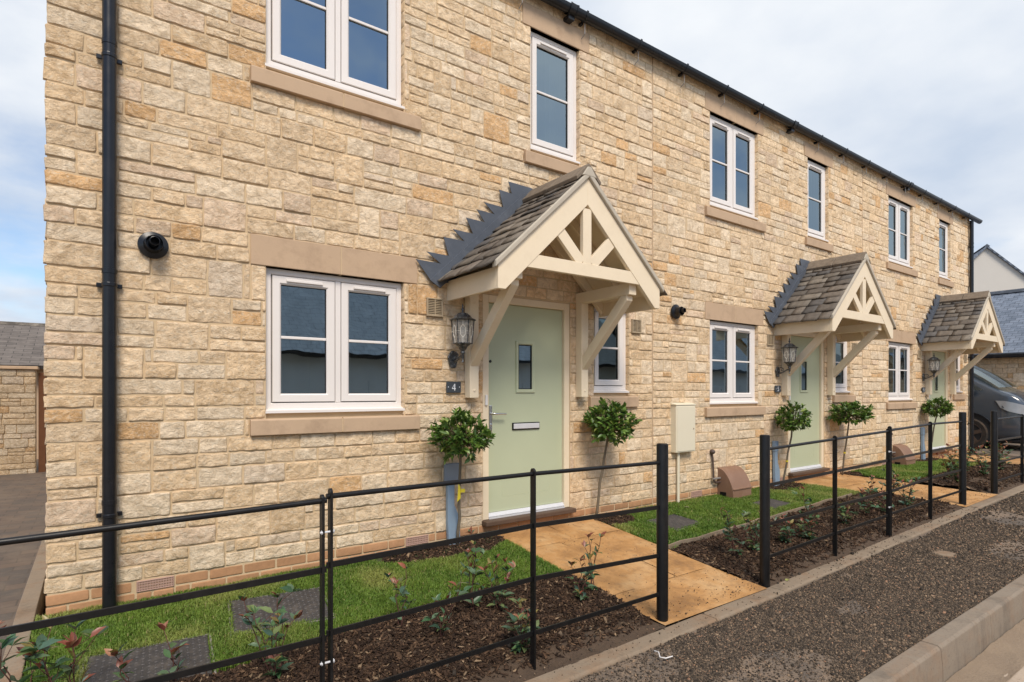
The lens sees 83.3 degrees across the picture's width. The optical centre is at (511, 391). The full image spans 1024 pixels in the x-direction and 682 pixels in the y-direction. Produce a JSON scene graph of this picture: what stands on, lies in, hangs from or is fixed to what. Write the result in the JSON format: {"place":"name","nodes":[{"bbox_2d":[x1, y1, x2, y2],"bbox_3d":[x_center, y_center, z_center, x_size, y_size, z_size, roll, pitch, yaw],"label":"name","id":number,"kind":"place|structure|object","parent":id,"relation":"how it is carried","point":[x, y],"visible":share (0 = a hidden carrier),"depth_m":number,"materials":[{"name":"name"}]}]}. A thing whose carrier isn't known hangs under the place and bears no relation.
{"place":"outdoors","nodes":[
{"label":"outdoors","id":0,"kind":"place"},
{"bbox_2d":[0,459,46,659],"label":"driveway","id":1,"kind":"structure","parent":0,"point":[23,499],"depth_m":5.92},
{"bbox_2d":[0,366,38,474],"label":"boundary wall","id":2,"kind":"structure","parent":1,"relation":"on","point":[18,419],"depth_m":9.86,"materials":[{"name":"stone"}]},
{"bbox_2d":[38,373,45,471],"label":"timber gate","id":3,"kind":"structure","parent":2,"relation":"attached to","point":[41,443],"depth_m":10.09,"materials":[{"name":"brown wood"}]},
{"bbox_2d":[0,540,46,681],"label":"drive edging","id":4,"kind":"object","parent":1,"relation":"on","point":[32,603],"visible":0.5,"depth_m":3.71,"materials":[{"name":"concrete"}]},
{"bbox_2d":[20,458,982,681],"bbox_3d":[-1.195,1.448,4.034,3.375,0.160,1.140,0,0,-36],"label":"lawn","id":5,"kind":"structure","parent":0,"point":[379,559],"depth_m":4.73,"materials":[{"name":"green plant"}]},
{"bbox_2d":[79,633,215,681],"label":"inspection cover","id":6,"kind":"object","parent":5,"relation":"on","point":[149,661],"visible":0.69,"depth_m":3.10,"materials":[{"name":"grey metal"}]},
{"bbox_2d":[228,587,334,636],"bbox_3d":[-1.519,1.438,3.778,0.608,0.090,0.509,0,0,-28],"label":"inspection cover","id":7,"kind":"object","parent":5,"relation":"on","point":[306,601],"visible":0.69,"depth_m":3.80,"materials":[{"name":"grey metal"}]},
{"bbox_2d":[0,0,1023,322],"label":"sky","id":8,"kind":"structure","parent":0,"point":[930,93],"materials":[{"name":"white"}]},
{"bbox_2d":[43,453,1010,614],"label":"ground","id":9,"kind":"structure","parent":0,"point":[44,610],"depth_m":4.97,"materials":[{"name":"grey"}]},
{"bbox_2d":[0,321,46,458],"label":"outbuilding","id":10,"kind":"structure","parent":9,"relation":"on","point":[22,344],"depth_m":13.65,"materials":[{"name":"stone"}]},
{"bbox_2d":[858,574,1023,681],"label":"kerb","id":11,"kind":"structure","parent":9,"relation":"on","point":[946,652],"depth_m":3.69,"materials":[{"name":"concrete"}]},
{"bbox_2d":[974,244,1023,291],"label":"rendered house","id":12,"kind":"structure","parent":9,"relation":"on","point":[994,271],"depth_m":26.92,"materials":[{"name":"white paint"}]},
{"bbox_2d":[169,457,1019,681],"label":"bark mulch","id":13,"kind":"object","parent":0,"point":[544,614],"visible":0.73,"depth_m":3.79,"materials":[{"name":"brown soil"}]},
{"bbox_2d":[0,615,54,681],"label":"young shrub","id":14,"kind":"object","parent":13,"relation":"on","point":[10,639],"visible":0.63,"depth_m":2.63,"materials":[{"name":"green plant"}]},
{"bbox_2d":[15,619,107,681],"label":"young shrub","id":15,"kind":"object","parent":13,"relation":"on","point":[29,651],"visible":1,"depth_m":2.67,"materials":[{"name":"green plant"}]},
{"bbox_2d":[104,644,135,681],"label":"young shrub","id":16,"kind":"object","parent":13,"relation":"on","point":[120,664],"visible":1,"depth_m":2.66,"materials":[{"name":"green plant"}]},
{"bbox_2d":[156,621,188,680],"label":"young shrub","id":17,"kind":"object","parent":13,"relation":"on","point":[166,652],"visible":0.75,"depth_m":2.94,"materials":[{"name":"green plant"}]},
{"bbox_2d":[238,583,302,677],"bbox_3d":[-1.227,1.275,2.986,0.322,0.467,0.418,0,0,-36],"label":"young shrub","id":18,"kind":"object","parent":13,"relation":"on","point":[274,659],"visible":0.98,"depth_m":3.00,"materials":[{"name":"green plant"}]},
{"bbox_2d":[0,443,667,681],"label":"estate fence","id":19,"kind":"object","parent":13,"relation":"on","point":[661,509],"visible":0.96,"depth_m":2.75,"materials":[{"name":"black metal"}]},
{"bbox_2d":[384,561,415,627],"bbox_3d":[-0.699,1.269,3.639,0.175,0.407,0.284,0,0,-36],"label":"young shrub","id":20,"kind":"object","parent":13,"relation":"on","point":[394,581],"visible":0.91,"depth_m":3.62,"materials":[{"name":"green plant"}]},
{"bbox_2d":[421,568,467,636],"bbox_3d":[-0.402,1.316,3.513,0.198,0.416,0.302,0,0,21],"label":"young shrub","id":21,"kind":"object","parent":13,"relation":"on","point":[444,624],"visible":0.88,"depth_m":3.51,"materials":[{"name":"green plant"}]},
{"bbox_2d":[424,406,495,545],"bbox_3d":[-0.452,0.759,4.935,0.644,1.272,0.607,0,0,-36],"label":"bay tree","id":22,"kind":"object","parent":13,"relation":"on","point":[459,439],"visible":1,"depth_m":4.85,"materials":[{"name":"green plant"}]},
{"bbox_2d":[456,526,486,610],"bbox_3d":[-0.267,1.224,3.909,0.200,0.558,0.370,0,0,12],"label":"young shrub","id":23,"kind":"object","parent":13,"relation":"on","point":[472,570],"visible":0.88,"depth_m":3.91,"materials":[{"name":"green plant"}]},
{"bbox_2d":[478,554,515,611],"bbox_3d":[-0.106,1.308,3.905,0.278,0.404,0.185,0,0,-18],"label":"young shrub","id":24,"kind":"object","parent":13,"relation":"on","point":[497,599],"visible":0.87,"depth_m":3.91,"materials":[{"name":"green plant"}]},
{"bbox_2d":[501,598,539,654],"bbox_3d":[0.032,1.380,3.408,0.274,0.364,0.245,0,0,-36],"label":"young shrub","id":25,"kind":"object","parent":13,"relation":"on","point":[525,629],"visible":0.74,"depth_m":3.38,"materials":[{"name":"green plant"}]},
{"bbox_2d":[564,553,595,599],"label":"young shrub","id":26,"kind":"object","parent":13,"relation":"on","point":[578,591],"visible":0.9,"depth_m":4.13,"materials":[{"name":"green plant"}]},
{"bbox_2d":[581,531,606,590],"bbox_3d":[0.615,1.264,4.315,0.286,0.488,0.199,0,0,-36],"label":"young shrub","id":27,"kind":"object","parent":13,"relation":"on","point":[583,543],"visible":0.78,"depth_m":4.29,"materials":[{"name":"green plant"}]},
{"bbox_2d":[774,400,812,485],"bbox_3d":[3.983,0.752,8.156,0.507,1.287,0.522,0,0,28],"label":"bay tree","id":28,"kind":"object","parent":13,"relation":"on","point":[790,423],"visible":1,"depth_m":8.11,"materials":[{"name":"green plant"}]},
{"bbox_2d":[921,395,954,442],"bbox_3d":[8.385,0.729,11.349,0.581,1.331,0.656,0,0,-36],"label":"bay tree","id":29,"kind":"object","parent":13,"relation":"on","point":[941,408],"visible":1,"depth_m":11.29,"materials":[{"name":"green plant"}]},
{"bbox_2d":[498,519,766,624],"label":"path","id":30,"kind":"structure","parent":0,"point":[551,548],"depth_m":4.82,"materials":[{"name":"orange stone"}]},
{"bbox_2d":[581,397,642,520],"bbox_3d":[1.003,0.723,6.018,0.595,1.346,0.612,0,0,-36],"label":"bay tree","id":31,"kind":"object","parent":30,"relation":"on","point":[608,426],"visible":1,"depth_m":5.91,"materials":[{"name":"green plant"}]},
{"bbox_2d":[600,483,801,543],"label":"lawn","id":32,"kind":"structure","parent":0,"point":[711,518],"depth_m":6.23,"materials":[{"name":"green plant"}]},
{"bbox_2d":[649,514,698,530],"bbox_3d":[1.757,1.414,6.218,0.508,0.079,0.380,0,0,-42],"label":"inspection cover","id":33,"kind":"object","parent":32,"relation":"on","point":[675,521],"visible":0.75,"depth_m":6.20,"materials":[{"name":"grey metal"}]},
{"bbox_2d":[710,449,752,497],"bbox_3d":[2.853,1.056,7.519,0.599,0.633,0.259,0,0,-36],"label":"gas meter box","id":34,"kind":"object","parent":32,"relation":"on","point":[732,481],"visible":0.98,"depth_m":7.48,"materials":[{"name":"brown plastic"}]},
{"bbox_2d":[753,499,790,508],"bbox_3d":[3.249,1.407,7.193,0.498,0.068,0.340,0,0,-40],"label":"inspection cover","id":35,"kind":"object","parent":32,"relation":"on","point":[774,503],"visible":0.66,"depth_m":7.19,"materials":[{"name":"grey metal"}]},
{"bbox_2d":[502,453,1019,631],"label":"garden soil","id":36,"kind":"structure","parent":0,"point":[948,486],"depth_m":8.42,"materials":[{"name":"brown soil"}]},
{"bbox_2d":[43,0,667,615],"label":"terraced house","id":37,"kind":"structure","parent":36,"relation":"on","point":[285,240],"depth_m":4.61,"materials":[{"name":"stone"}]},
{"bbox_2d":[250,234,419,435],"bbox_3d":[-1.390,-0.419,4.644,1.361,1.479,0.157,0,0,-36],"label":"window","id":38,"kind":"structure","parent":37,"relation":"in","point":[336,399],"depth_m":4.60,"materials":[{"name":"beige plastic"}]},
{"bbox_2d":[250,0,420,131],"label":"window","id":39,"kind":"structure","parent":37,"relation":"in","point":[332,85],"depth_m":4.63,"materials":[{"name":"beige plastic"}]},
{"bbox_2d":[444,463,459,544],"bbox_3d":[-0.530,1.007,5.171,0.170,0.732,0.049,0,0,-36],"label":"service duct","id":40,"kind":"object","parent":37,"relation":"attached to","point":[451,471],"visible":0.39,"depth_m":5.14,"materials":[{"name":"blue plastic"}]},
{"bbox_2d":[446,382,460,392],"bbox_3d":[-0.526,-0.042,5.192,0.148,0.100,0.017,0,0,-36],"label":"number plate","id":41,"kind":"object","parent":37,"relation":"attached to","point":[453,387],"visible":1,"depth_m":5.18,"materials":[{"name":"stone"}]},
{"bbox_2d":[447,304,475,367],"bbox_3d":[-0.452,-0.495,5.069,0.236,0.563,0.307,0,0,-36],"label":"wall lantern","id":42,"kind":"object","parent":37,"relation":"attached to","point":[461,330],"depth_m":5.00,"materials":[{"name":"black metal"}]},
{"bbox_2d":[482,294,575,526],"bbox_3d":[0.161,0.166,5.737,1.120,2.175,0.195,0,0,-36],"label":"door","id":43,"kind":"structure","parent":37,"relation":"in","point":[530,426],"depth_m":5.75,"materials":[{"name":"green paint"}]},
{"bbox_2d":[522,1,588,174],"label":"window","id":44,"kind":"structure","parent":37,"relation":"in","point":[542,154],"depth_m":5.94,"materials":[{"name":"beige plastic"}]},
{"bbox_2d":[588,303,638,407],"bbox_3d":[1.099,-0.494,6.446,0.770,1.329,0.157,0,0,-36],"label":"window","id":45,"kind":"structure","parent":37,"relation":"in","point":[610,363],"depth_m":6.49,"materials":[{"name":"beige plastic"}]},
{"bbox_2d":[668,493,851,548],"bbox_3d":[3.023,1.428,6.600,3.964,0.109,0.052,0,0,-38],"label":"edging board","id":46,"kind":"object","parent":36,"relation":"on","point":[710,534],"visible":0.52,"depth_m":6.07,"materials":[{"name":"wood"}]},
{"bbox_2d":[652,51,895,505],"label":"terraced house","id":47,"kind":"structure","parent":36,"relation":"on","point":[760,257],"depth_m":8.06,"materials":[{"name":"stone"}]},
{"bbox_2d":[670,402,695,502],"bbox_3d":[2.099,0.751,7.071,0.390,1.244,0.108,0,0,-36],"label":"meter box","id":48,"kind":"object","parent":47,"relation":"attached to","point":[682,425],"visible":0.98,"depth_m":7.01,"materials":[{"name":"beige plastic"}]},
{"bbox_2d":[677,406,694,451],"bbox_3d":[2.126,0.449,7.033,0.342,0.544,0.005,0,0,-36],"label":"cabinet door","id":49,"kind":"structure","parent":48,"relation":"in","point":[685,414],"depth_m":7.02,"materials":[{"name":"beige plastic"}]},
{"bbox_2d":[704,302,765,416],"bbox_3d":[3.000,-0.419,7.822,1.361,1.479,0.157,0,0,-36],"label":"window","id":50,"kind":"structure","parent":47,"relation":"in","point":[720,403],"depth_m":7.81,"materials":[{"name":"beige plastic"}]},
{"bbox_2d":[705,92,765,232],"bbox_3d":[3.006,-3.059,7.827,1.370,1.587,0.157,0,0,-36],"label":"window","id":51,"kind":"structure","parent":47,"relation":"in","point":[727,210],"depth_m":7.82,"materials":[{"name":"beige plastic"}]},
{"bbox_2d":[772,441,779,486],"bbox_3d":[3.815,1.040,8.314,0.132,0.666,0.055,0,0,-36],"label":"service duct","id":52,"kind":"object","parent":47,"relation":"attached to","point":[776,473],"visible":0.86,"depth_m":8.28,"materials":[{"name":"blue plastic"}]},
{"bbox_2d":[775,386,780,391],"bbox_3d":[3.864,-0.042,8.370,0.148,0.100,0.017,0,0,-36],"label":"number plate","id":53,"kind":"object","parent":47,"relation":"attached to","point":[777,388],"visible":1,"depth_m":8.36,"materials":[{"name":"stone"}]},
{"bbox_2d":[775,337,798,376],"bbox_3d":[3.938,-0.495,8.248,0.236,0.563,0.307,0,0,-36],"label":"wall lantern","id":54,"kind":"object","parent":47,"relation":"attached to","point":[790,355],"depth_m":8.18,"materials":[{"name":"black metal"}]},
{"bbox_2d":[788,333,829,476],"bbox_3d":[4.551,0.166,8.916,1.120,2.175,0.195,0,0,-36],"label":"door","id":55,"kind":"structure","parent":47,"relation":"in","point":[812,396],"depth_m":9.01,"materials":[{"name":"green paint"}]},
{"bbox_2d":[804,141,833,251],"bbox_3d":[4.832,-3.059,9.149,0.889,1.587,0.157,0,0,-36],"label":"window","id":56,"kind":"structure","parent":47,"relation":"in","point":[816,239],"depth_m":9.21,"materials":[{"name":"beige plastic"}]},
{"bbox_2d":[832,338,855,401],"bbox_3d":[5.489,-0.494,9.624,0.770,1.329,0.157,0,0,-36],"label":"window","id":57,"kind":"structure","parent":47,"relation":"in","point":[841,347],"depth_m":9.68,"materials":[{"name":"beige plastic"}]},
{"bbox_2d":[862,162,1004,468],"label":"terraced house","id":58,"kind":"structure","parent":36,"relation":"on","point":[918,244],"depth_m":11.37,"materials":[{"name":"stone"}]},
{"bbox_2d":[886,330,917,408],"bbox_3d":[7.390,-0.419,11.001,1.361,1.479,0.157,0,0,-36],"label":"window","id":59,"kind":"structure","parent":58,"relation":"in","point":[903,399],"depth_m":11.01,"materials":[{"name":"beige plastic"}]},
{"bbox_2d":[886,183,917,276],"bbox_3d":[7.396,-3.059,11.005,1.370,1.587,0.157,0,0,-36],"label":"window","id":60,"kind":"structure","parent":58,"relation":"in","point":[895,263],"depth_m":11.01,"materials":[{"name":"beige plastic"}]},
{"bbox_2d":[920,427,925,458],"bbox_3d":[8.205,1.040,11.492,0.132,0.666,0.055,0,0,-36],"label":"service duct","id":61,"kind":"object","parent":58,"relation":"attached to","point":[922,433],"visible":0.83,"depth_m":11.46,"materials":[{"name":"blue plastic"}]},
{"bbox_2d":[922,355,939,380],"bbox_3d":[8.329,-0.495,11.426,0.236,0.563,0.307,0,0,-36],"label":"wall lantern","id":62,"kind":"object","parent":58,"relation":"attached to","point":[933,364],"depth_m":11.37,"materials":[{"name":"black metal"}]},
{"bbox_2d":[929,350,952,453],"bbox_3d":[8.941,0.166,12.094,1.120,2.175,0.195,0,0,-36],"label":"door","id":63,"kind":"structure","parent":58,"relation":"in","point":[940,383],"depth_m":12.26,"materials":[{"name":"green paint"}]},
{"bbox_2d":[937,208,953,287],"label":"window","id":64,"kind":"structure","parent":58,"relation":"in","point":[943,279],"depth_m":12.42,"materials":[{"name":"beige plastic"}]},
{"bbox_2d":[952,356,966,399],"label":"window","id":65,"kind":"structure","parent":58,"relation":"in","point":[958,396],"depth_m":12.90,"materials":[{"name":"beige plastic"}]},
{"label":"lawn","id":66,"kind":"structure","parent":36,"relation":"on","visible":0},
{"bbox_2d":[892,433,915,464],"bbox_3d":[7.243,1.056,10.698,0.599,0.633,0.259,0,0,-36],"label":"gas meter box","id":67,"kind":"object","parent":66,"relation":"on","point":[900,450],"visible":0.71,"depth_m":10.66,"materials":[{"name":"brown plastic"}]},
{"bbox_2d":[572,495,1023,681],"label":"pavement","id":68,"kind":"structure","parent":0,"point":[796,656],"depth_m":3.36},
{"bbox_2d":[395,478,1023,681],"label":"loose planings","id":69,"kind":"object","parent":68,"relation":"on","point":[932,605],"visible":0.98,"depth_m":4.13,"materials":[{"name":"grey gravel"}]},
{"bbox_2d":[933,550,956,556],"bbox_3d":[4.115,1.552,5.486,0.200,0.042,0.200,0,0,-36],"label":"stop tap cover","id":70,"kind":"object","parent":68,"relation":"on","point":[945,553],"visible":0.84,"depth_m":5.46,"materials":[{"name":"concrete"}]},
{"bbox_2d":[674,493,962,585],"bbox_3d":[3.535,1.480,6.385,4.545,0.211,1.128,0,0,-36],"label":"planting bed","id":71,"kind":"object","parent":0,"point":[847,551],"visible":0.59,"depth_m":5.59,"materials":[{"name":"soil"}]},
{"bbox_2d":[720,507,750,555],"bbox_3d":[2.027,1.285,5.191,0.290,0.474,0.257,0,0,31],"label":"young shrub","id":72,"kind":"object","parent":71,"relation":"on","point":[728,528],"visible":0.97,"depth_m":5.20,"materials":[{"name":"green plant"}]},
{"bbox_2d":[740,511,771,549],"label":"young shrub","id":73,"kind":"object","parent":71,"relation":"on","point":[754,545],"visible":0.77,"depth_m":5.37,"materials":[{"name":"green plant"}]},
{"bbox_2d":[772,514,795,543],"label":"young shrub","id":74,"kind":"object","parent":71,"relation":"on","point":[785,538],"visible":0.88,"depth_m":5.63,"materials":[{"name":"green plant"}]},
{"bbox_2d":[790,486,819,525],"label":"young shrub","id":75,"kind":"object","parent":71,"relation":"on","point":[806,506],"visible":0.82,"depth_m":6.18,"materials":[{"name":"green plant"}]},
{"bbox_2d":[796,517,817,539],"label":"young shrub","id":76,"kind":"object","parent":71,"relation":"on","point":[805,534],"visible":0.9,"depth_m":5.77,"materials":[{"name":"green plant"}]},
{"bbox_2d":[837,500,857,523],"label":"young shrub","id":77,"kind":"object","parent":71,"relation":"on","point":[843,513],"visible":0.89,"depth_m":6.29,"materials":[{"name":"green plant"}]},
{"bbox_2d":[760,412,965,587],"bbox_3d":[3.913,0.983,6.031,4.661,1.450,0.079,0,0,-36],"label":"estate fence","id":78,"kind":"object","parent":71,"relation":"on","point":[765,522],"visible":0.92,"depth_m":5.39,"materials":[{"name":"black metal"}]},
{"bbox_2d":[858,475,879,515],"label":"young shrub","id":79,"kind":"object","parent":71,"relation":"on","point":[862,490],"visible":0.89,"depth_m":6.68,"materials":[{"name":"green plant"}]},
{"bbox_2d":[873,480,898,512],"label":"young shrub","id":80,"kind":"object","parent":71,"relation":"on","point":[884,497],"visible":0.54,"depth_m":6.91,"materials":[{"name":"green plant"}]},
{"bbox_2d":[881,469,902,496],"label":"young shrub","id":81,"kind":"object","parent":71,"relation":"on","point":[894,476],"visible":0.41,"depth_m":7.64,"materials":[{"name":"green plant"}]},
{"bbox_2d":[893,476,920,504],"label":"young shrub","id":82,"kind":"object","parent":71,"relation":"on","point":[908,501],"visible":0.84,"depth_m":7.20,"materials":[{"name":"green plant"}]},
{"bbox_2d":[796,474,997,506],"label":"path","id":83,"kind":"structure","parent":0,"point":[852,482],"depth_m":8.32,"materials":[{"name":"orange stone"}]},
{"bbox_2d":[826,400,875,474],"bbox_3d":[5.375,0.757,9.192,0.704,1.276,0.707,0,0,-36],"label":"bay tree","id":84,"kind":"object","parent":83,"relation":"on","point":[845,412],"visible":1,"depth_m":9.07,"materials":[{"name":"green plant"}]},
{"bbox_2d":[918,464,1023,493],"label":"planting bed","id":85,"kind":"object","parent":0,"point":[989,489],"visible":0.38,"depth_m":8.84,"materials":[{"name":"soil"}]},
{"bbox_2d":[936,443,958,475],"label":"young shrub","id":86,"kind":"object","parent":85,"relation":"on","point":[948,463],"visible":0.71,"depth_m":9.18,"materials":[{"name":"green plant"}]},
{"bbox_2d":[944,453,968,482],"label":"young shrub","id":87,"kind":"object","parent":85,"relation":"on","point":[954,467],"visible":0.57,"depth_m":8.69,"materials":[{"name":"green plant"}]},
{"bbox_2d":[957,445,980,468],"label":"young shrub","id":88,"kind":"object","parent":85,"relation":"on","point":[967,461],"visible":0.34,"depth_m":9.84,"materials":[{"name":"green plant"}]},
{"bbox_2d":[971,445,990,473],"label":"young shrub","id":89,"kind":"object","parent":85,"relation":"on","point":[984,466],"visible":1,"depth_m":9.29,"materials":[{"name":"green plant"}]},
{"bbox_2d":[985,440,1009,465],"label":"young shrub","id":90,"kind":"object","parent":85,"relation":"on","point":[998,452],"visible":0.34,"depth_m":10.64,"materials":[{"name":"green plant"}]},
{"bbox_2d":[988,443,1012,468],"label":"young shrub","id":91,"kind":"object","parent":85,"relation":"on","point":[999,457],"visible":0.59,"depth_m":10.05,"materials":[{"name":"green plant"}]},
{"bbox_2d":[991,411,1023,493],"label":"estate fence","id":92,"kind":"object","parent":85,"relation":"on","point":[994,452],"visible":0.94,"depth_m":8.12,"materials":[{"name":"black paint"}]},
{"bbox_2d":[933,453,1019,463],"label":"path","id":93,"kind":"structure","parent":0,"point":[1015,461],"depth_m":11.61,"materials":[{"name":"orange stone"}]},
{"bbox_2d":[976,443,1019,455],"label":"end drive","id":94,"kind":"structure","parent":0,"point":[1015,451],"depth_m":13.86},
{"bbox_2d":[974,288,1023,391],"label":"garage building","id":95,"kind":"structure","parent":94,"relation":"on","point":[1007,364],"depth_m":17.20,"materials":[{"name":"stone"}]},
{"bbox_2d":[974,365,1023,448],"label":"parked car","id":96,"kind":"object","parent":94,"relation":"on","point":[1003,397],"visible":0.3,"depth_m":13.84,"materials":[{"name":"black paint"}]},
{"bbox_2d":[1004,666,1023,681],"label":"road","id":97,"kind":"structure","parent":0,"point":[1018,676],"depth_m":3.63,"materials":[{"name":"beige asphalt"}]},
{"bbox_2d":[946,619,1023,681],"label":"gutter dirt","id":98,"kind":"structure","parent":97,"relation":"on","point":[998,659],"depth_m":3.79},
{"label":"pavement","id":99,"kind":"structure","parent":0,"visible":0},
{"bbox_2d":[525,484,1023,681],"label":"edging kerb","id":100,"kind":"structure","parent":99,"relation":"on","point":[588,666],"depth_m":4.19,"materials":[{"name":"concrete"}]}
]}

